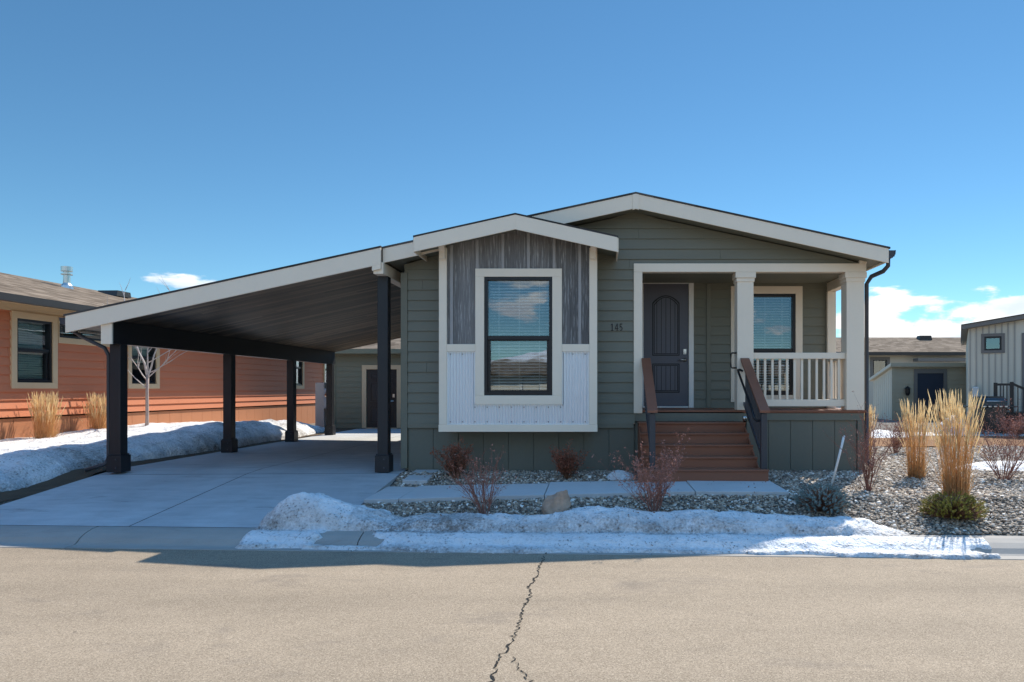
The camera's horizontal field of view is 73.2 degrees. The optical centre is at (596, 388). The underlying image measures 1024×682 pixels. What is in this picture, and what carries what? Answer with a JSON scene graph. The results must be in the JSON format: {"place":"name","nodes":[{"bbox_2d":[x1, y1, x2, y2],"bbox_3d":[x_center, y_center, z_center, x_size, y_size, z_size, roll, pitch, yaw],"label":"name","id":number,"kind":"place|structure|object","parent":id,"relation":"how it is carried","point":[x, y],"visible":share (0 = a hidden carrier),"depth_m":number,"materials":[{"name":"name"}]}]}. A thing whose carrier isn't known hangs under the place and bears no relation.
{"place":"outdoors","nodes":[
{"label":"outdoors","id":0,"kind":"place"},
{"bbox_2d":[0,429,407,527],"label":"driveway","id":1,"kind":"structure","parent":0,"point":[252,499],"depth_m":9.00,"materials":[{"name":"concrete"}]},
{"bbox_2d":[59,246,403,471],"bbox_3d":[-5.258,-0.408,13.768,4.583,3.203,8.405,0,0,0],"label":"carport","id":2,"kind":"object","parent":1,"relation":"on","point":[323,310],"visible":0.97,"depth_m":10.38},
{"bbox_2d":[0,548,1023,681],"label":"road","id":3,"kind":"structure","parent":0,"point":[108,615],"depth_m":4.78,"materials":[{"name":"grey asphalt"}]},
{"bbox_2d":[489,556,544,681],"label":"road crack","id":4,"kind":"object","parent":3,"relation":"on","point":[491,676],"visible":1,"depth_m":4.35,"materials":[{"name":"black asphalt"}]},
{"bbox_2d":[0,423,1023,535],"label":"yard","id":5,"kind":"structure","parent":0,"point":[727,506],"depth_m":7.67,"materials":[{"name":"grey gravel"}]},
{"bbox_2d":[107,276,186,425],"bbox_3d":[-9.355,-0.662,14.438,2.075,3.625,0.833,0,0,0],"label":"young tree","id":6,"kind":"object","parent":5,"relation":"on","point":[147,373],"visible":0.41,"depth_m":14.53,"materials":[{"name":"grey plant"}]},
{"bbox_2d":[0,419,324,491],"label":"snow bank","id":7,"kind":"structure","parent":5,"relation":"on","point":[26,462],"depth_m":11.91,"materials":[{"name":"white snow"}]},
{"bbox_2d":[21,391,67,438],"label":"ornamental grass","id":8,"kind":"object","parent":7,"relation":"on","point":[47,428],"depth_m":12.38,"materials":[{"name":"beige plant"}]},
{"bbox_2d":[78,392,105,428],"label":"ornamental grass","id":9,"kind":"object","parent":7,"relation":"on","point":[100,412],"depth_m":13.73,"materials":[{"name":"beige plant"}]},
{"bbox_2d":[0,266,325,439],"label":"house","id":10,"kind":"structure","parent":5,"relation":"on","point":[41,350],"depth_m":14.78,"materials":[{"name":"orange wood"}]},
{"bbox_2d":[7,310,57,388],"bbox_3d":[-10.893,-0.705,12.679,0.995,1.390,0.990,0,0,2],"label":"window","id":11,"kind":"structure","parent":10,"relation":"in","point":[34,337],"depth_m":12.77,"materials":[{"name":"clear glass"}]},
{"bbox_2d":[58,317,109,346],"bbox_3d":[-10.841,-1.145,14.028,0.995,0.510,1.670,0,0,2],"label":"window","id":12,"kind":"structure","parent":10,"relation":"in","point":[66,338],"depth_m":13.79,"materials":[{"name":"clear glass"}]},
{"bbox_2d":[104,346,159,388],"bbox_3d":[-10.781,-0.705,15.561,0.995,1.390,1.020,0,0,2],"label":"window","id":13,"kind":"structure","parent":10,"relation":"in","point":[154,380],"depth_m":15.87,"materials":[{"name":"clear glass"}]},
{"bbox_2d":[296,361,303,388],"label":"window","id":14,"kind":"structure","parent":10,"relation":"in","point":[299,365],"depth_m":23.20,"materials":[{"name":"clear glass"}]},
{"bbox_2d":[313,364,325,382],"bbox_3d":[-10.400,-0.705,25.453,0.995,1.390,1.120,0,0,2],"label":"window","id":15,"kind":"structure","parent":10,"relation":"in","point":[324,365],"depth_m":24.91,"materials":[{"name":"clear glass"}]},
{"bbox_2d":[0,428,356,501],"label":"soil strip","id":16,"kind":"object","parent":5,"relation":"on","point":[69,477],"visible":0.12,"depth_m":9.68,"materials":[{"name":"brown soil"}]},
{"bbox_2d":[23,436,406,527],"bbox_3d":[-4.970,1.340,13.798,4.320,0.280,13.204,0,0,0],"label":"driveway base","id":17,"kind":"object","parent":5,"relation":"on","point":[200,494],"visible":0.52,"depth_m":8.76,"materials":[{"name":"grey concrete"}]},
{"bbox_2d":[315,383,325,427],"bbox_3d":[-8.399,0.520,21.110,0.610,1.440,0.380,0,0,0],"label":"utility pedestal","id":18,"kind":"object","parent":5,"relation":"on","point":[320,404],"visible":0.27,"depth_m":21.12,"materials":[{"name":"silver metal"}]},
{"bbox_2d":[334,338,400,428],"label":"garden shed","id":19,"kind":"structure","parent":5,"relation":"on","point":[355,387],"depth_m":20.49,"materials":[{"name":"green"}]},
{"bbox_2d":[362,365,400,428],"bbox_3d":[-6.446,0.235,20.493,1.173,1.910,0.134,0,0,0],"label":"door","id":20,"kind":"structure","parent":19,"relation":"in","point":[371,373],"depth_m":20.49,"materials":[{"name":"brown wood"}]},
{"bbox_2d":[430,435,475,477],"bbox_3d":[-1.969,0.946,9.481,0.586,0.605,0.575,0,0,-43],"label":"rust shrub","id":21,"kind":"object","parent":5,"relation":"on","point":[460,462],"visible":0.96,"depth_m":9.44,"materials":[{"name":"brown plant"}]},
{"bbox_2d":[441,442,514,513],"bbox_3d":[-1.306,0.998,7.492,0.892,0.821,0.797,0,0,0],"label":"bare shrub","id":22,"kind":"object","parent":5,"relation":"on","point":[483,492],"visible":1,"depth_m":7.51,"materials":[{"name":"brown plant"}]},
{"bbox_2d":[541,490,570,514],"bbox_3d":[-0.441,1.321,7.528,0.330,0.441,0.302,0,0,0],"label":"boulder","id":23,"kind":"object","parent":5,"relation":"on","point":[559,501],"visible":0.63,"depth_m":7.43,"materials":[{"name":"grey stone"}]},
{"bbox_2d":[549,439,592,478],"bbox_3d":[-0.369,0.955,9.398,0.615,0.564,0.484,0,0,-15],"label":"rust shrub","id":24,"kind":"object","parent":5,"relation":"on","point":[565,465],"visible":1,"depth_m":9.30,"materials":[{"name":"red plant"}]},
{"bbox_2d":[235,492,1000,558],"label":"snow bank","id":25,"kind":"structure","parent":5,"relation":"on","point":[303,520],"depth_m":6.92,"materials":[{"name":"white snow"}]},
{"bbox_2d":[383,192,895,471],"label":"house","id":26,"kind":"structure","parent":5,"relation":"on","point":[527,341],"depth_m":9.99,"materials":[{"name":"green"}]},
{"bbox_2d":[484,277,551,394],"bbox_3d":[-1.097,-0.742,10.064,0.995,1.705,0.972,0,0,0],"label":"window","id":27,"kind":"structure","parent":26,"relation":"in","point":[517,310],"depth_m":9.74,"materials":[{"name":"clear glass"}]},
{"bbox_2d":[642,283,693,407],"bbox_3d":[1.147,-0.756,11.257,0.905,2.128,0.106,0,0,0],"label":"front door","id":28,"kind":"structure","parent":26,"relation":"in","point":[664,305],"depth_m":11.26,"materials":[{"name":"grey paint"}]},
{"bbox_2d":[731,286,802,401],"bbox_3d":[2.805,-0.740,11.730,1.180,1.910,0.980,0,0,0],"label":"window","id":29,"kind":"structure","parent":26,"relation":"in","point":[778,310],"depth_m":11.39,"materials":[{"name":"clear glass"}]},
{"bbox_2d":[592,428,689,511],"bbox_3d":[0.588,0.899,7.421,1.016,0.974,0.849,0,0,-27],"label":"bare shrub","id":30,"kind":"object","parent":5,"relation":"on","point":[658,487],"visible":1,"depth_m":7.38,"materials":[{"name":"brown plant"}]},
{"bbox_2d":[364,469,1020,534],"bbox_3d":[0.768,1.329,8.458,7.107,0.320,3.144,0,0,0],"label":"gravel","id":31,"kind":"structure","parent":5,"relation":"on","point":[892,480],"depth_m":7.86,"materials":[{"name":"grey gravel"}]},
{"bbox_2d":[403,470,438,484],"bbox_3d":[-2.470,1.287,9.625,0.340,0.222,0.690,0,0,0],"label":"splash block","id":32,"kind":"object","parent":31,"relation":"on","point":[413,479],"depth_m":9.38,"materials":[{"name":"concrete"}]},
{"bbox_2d":[606,470,633,479],"bbox_3d":[0.327,1.191,9.350,0.434,0.160,0.382,0,0,0],"label":"snow patch","id":33,"kind":"object","parent":31,"relation":"on","point":[620,475],"visible":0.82,"depth_m":9.26,"materials":[{"name":"white snow"}]},
{"bbox_2d":[792,482,851,512],"bbox_3d":[2.468,1.173,7.462,0.637,0.327,0.620,0,0,0],"label":"dwarf spruce","id":34,"kind":"object","parent":31,"relation":"on","point":[827,502],"visible":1,"depth_m":7.38,"materials":[{"name":"green plant"}]},
{"bbox_2d":[831,435,844,484],"bbox_3d":[3.131,0.968,8.878,0.269,0.724,0.036,0,0,-25],"label":"marker stake","id":35,"kind":"object","parent":31,"relation":"on","point":[837,461],"visible":0.71,"depth_m":8.87,"materials":[{"name":"white paint"}]},
{"bbox_2d":[637,358,769,482],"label":"front steps","id":36,"kind":"structure","parent":5,"relation":"on","point":[719,450],"depth_m":9.25,"materials":[{"name":"brown wood"}]},
{"bbox_2d":[412,452,1023,528],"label":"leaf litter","id":37,"kind":"object","parent":5,"relation":"on","point":[748,486],"visible":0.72,"depth_m":8.07,"materials":[{"name":"brown plant"}]},
{"bbox_2d":[823,391,923,490],"bbox_3d":[3.291,0.633,8.228,0.839,1.234,0.917,0,0,-22],"label":"bare shrub","id":38,"kind":"object","parent":5,"relation":"on","point":[865,466],"visible":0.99,"depth_m":8.26,"materials":[{"name":"brown plant"}]},
{"bbox_2d":[871,430,908,437],"bbox_3d":[6.914,1.148,17.322,2.005,0.240,1.559,0,0,0],"label":"snow patch","id":39,"kind":"object","parent":5,"relation":"on","point":[882,433],"visible":0.12,"depth_m":16.83,"materials":[{"name":"white snow"}]},
{"bbox_2d":[874,413,908,452],"bbox_3d":[5.591,0.804,12.720,0.804,0.818,0.854,0,0,-25],"label":"bare shrub","id":40,"kind":"object","parent":5,"relation":"on","point":[895,443],"visible":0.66,"depth_m":12.66,"materials":[{"name":"brown plant"}]},
{"bbox_2d":[895,398,939,478],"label":"ornamental grass","id":41,"kind":"object","parent":5,"relation":"on","point":[917,469],"depth_m":9.23,"materials":[{"name":"beige plant"}]},
{"bbox_2d":[869,436,1023,445],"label":"lawn","id":42,"kind":"structure","parent":5,"relation":"on","point":[931,442],"depth_m":15.46,"materials":[{"name":"brown plant"}]},
{"bbox_2d":[995,415,1023,437],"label":"bare shrub","id":43,"kind":"object","parent":42,"relation":"on","point":[1019,432],"visible":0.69,"depth_m":16.63,"materials":[{"name":"brown plant"}]},
{"bbox_2d":[918,490,989,520],"bbox_3d":[3.803,1.225,7.267,0.704,0.287,0.701,0,0,0],"label":"juniper","id":44,"kind":"object","parent":5,"relation":"on","point":[944,506],"visible":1,"depth_m":7.16,"materials":[{"name":"green plant"}]},
{"bbox_2d":[932,415,975,433],"bbox_3d":[9.465,1.022,18.125,1.190,0.653,0.866,0,0,0],"label":"snow patch","id":45,"kind":"object","parent":5,"relation":"on","point":[951,426],"visible":0.09,"depth_m":17.95,"materials":[{"name":"white snow"}]},
{"bbox_2d":[961,314,1023,430],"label":"house","id":46,"kind":"structure","parent":5,"relation":"on","point":[994,350],"depth_m":19.18,"materials":[{"name":"beige wood"}]},
{"bbox_2d":[981,333,1004,352],"bbox_3d":[11.371,-1.285,19.618,0.580,0.550,0.985,0,0,28],"label":"window","id":47,"kind":"structure","parent":46,"relation":"in","point":[995,342],"depth_m":19.28,"materials":[{"name":"clear glass"}]},
{"bbox_2d":[1022,333,1023,410],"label":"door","id":48,"kind":"structure","parent":46,"relation":"in","point":[1022,333],"depth_m":18.85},
{"bbox_2d":[965,461,1023,470],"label":"snow patch","id":49,"kind":"object","parent":5,"relation":"on","point":[982,466],"visible":0.45,"depth_m":10.14,"materials":[{"name":"white snow"}]},
{"bbox_2d":[0,0,1023,336],"label":"sky","id":50,"kind":"structure","parent":0,"point":[187,143],"materials":[{"name":"blue"}]},
{"bbox_2d":[364,481,788,503],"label":"path","id":51,"kind":"structure","parent":0,"point":[436,493],"depth_m":8.32,"materials":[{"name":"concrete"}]},
{"bbox_2d":[836,336,965,411],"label":"house","id":52,"kind":"structure","parent":0,"point":[884,352],"depth_m":34.00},
{"bbox_2d":[870,357,889,376],"bbox_3d":[14.116,-1.025,34.460,0.981,1.130,0.980,0,0,0],"label":"window","id":53,"kind":"structure","parent":52,"relation":"in","point":[877,364],"depth_m":33.97,"materials":[{"name":"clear glass"}]},
{"bbox_2d":[870,413,992,431],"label":"yard","id":54,"kind":"structure","parent":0,"point":[885,424],"depth_m":23.49,"materials":[{"name":"white snow"}]},
{"bbox_2d":[869,363,965,419],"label":"garden shed","id":55,"kind":"structure","parent":54,"relation":"on","point":[912,383],"depth_m":26.00,"materials":[{"name":"beige"}]},
{"bbox_2d":[914,369,946,419],"bbox_3d":[12.708,0.205,26.005,1.259,1.930,0.090,0,0,0],"label":"door","id":56,"kind":"structure","parent":55,"relation":"in","point":[925,380],"depth_m":26.00,"materials":[{"name":"wood"}]},
{"bbox_2d":[869,445,1023,535],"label":"gravel","id":57,"kind":"structure","parent":0,"point":[1012,490],"depth_m":9.08,"materials":[{"name":"grey gravel"}]},
{"bbox_2d":[869,405,878,458],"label":"ornamental grass","id":58,"kind":"object","parent":57,"relation":"on","point":[870,415],"depth_m":11.53,"materials":[{"name":"beige plant"}]},
{"bbox_2d":[951,397,1023,479],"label":"bare shrub","id":59,"kind":"object","parent":57,"relation":"on","point":[1009,461],"visible":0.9,"depth_m":9.12,"materials":[{"name":"brown plant"}]},
{"bbox_2d":[921,390,993,496],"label":"ornamental grass","id":60,"kind":"object","parent":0,"point":[955,479],"depth_m":7.84,"materials":[{"name":"beige plant"}]},
{"bbox_2d":[898,432,1023,435],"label":"path","id":61,"kind":"structure","parent":0,"point":[991,433],"depth_m":17.64,"materials":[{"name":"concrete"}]},
{"bbox_2d":[963,396,1017,433],"bbox_3d":[10.280,0.680,17.817,1.200,0.984,0.580,0,0,0],"label":"barbecue grill","id":62,"kind":"object","parent":61,"relation":"on","point":[990,401],"visible":0.63,"depth_m":17.61,"materials":[{"name":"metal"}]},
{"bbox_2d":[993,382,1023,433],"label":"entry stairs","id":63,"kind":"structure","parent":61,"relation":"on","point":[995,392],"depth_m":18.04,"materials":[{"name":"black metal"}]},
{"label":"ground","id":64,"kind":"structure","parent":0,"visible":0},
{"bbox_2d":[0,525,1023,559],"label":"kerb","id":65,"kind":"structure","parent":64,"relation":"on","point":[214,538],"depth_m":6.99,"materials":[{"name":"concrete"}]}
]}

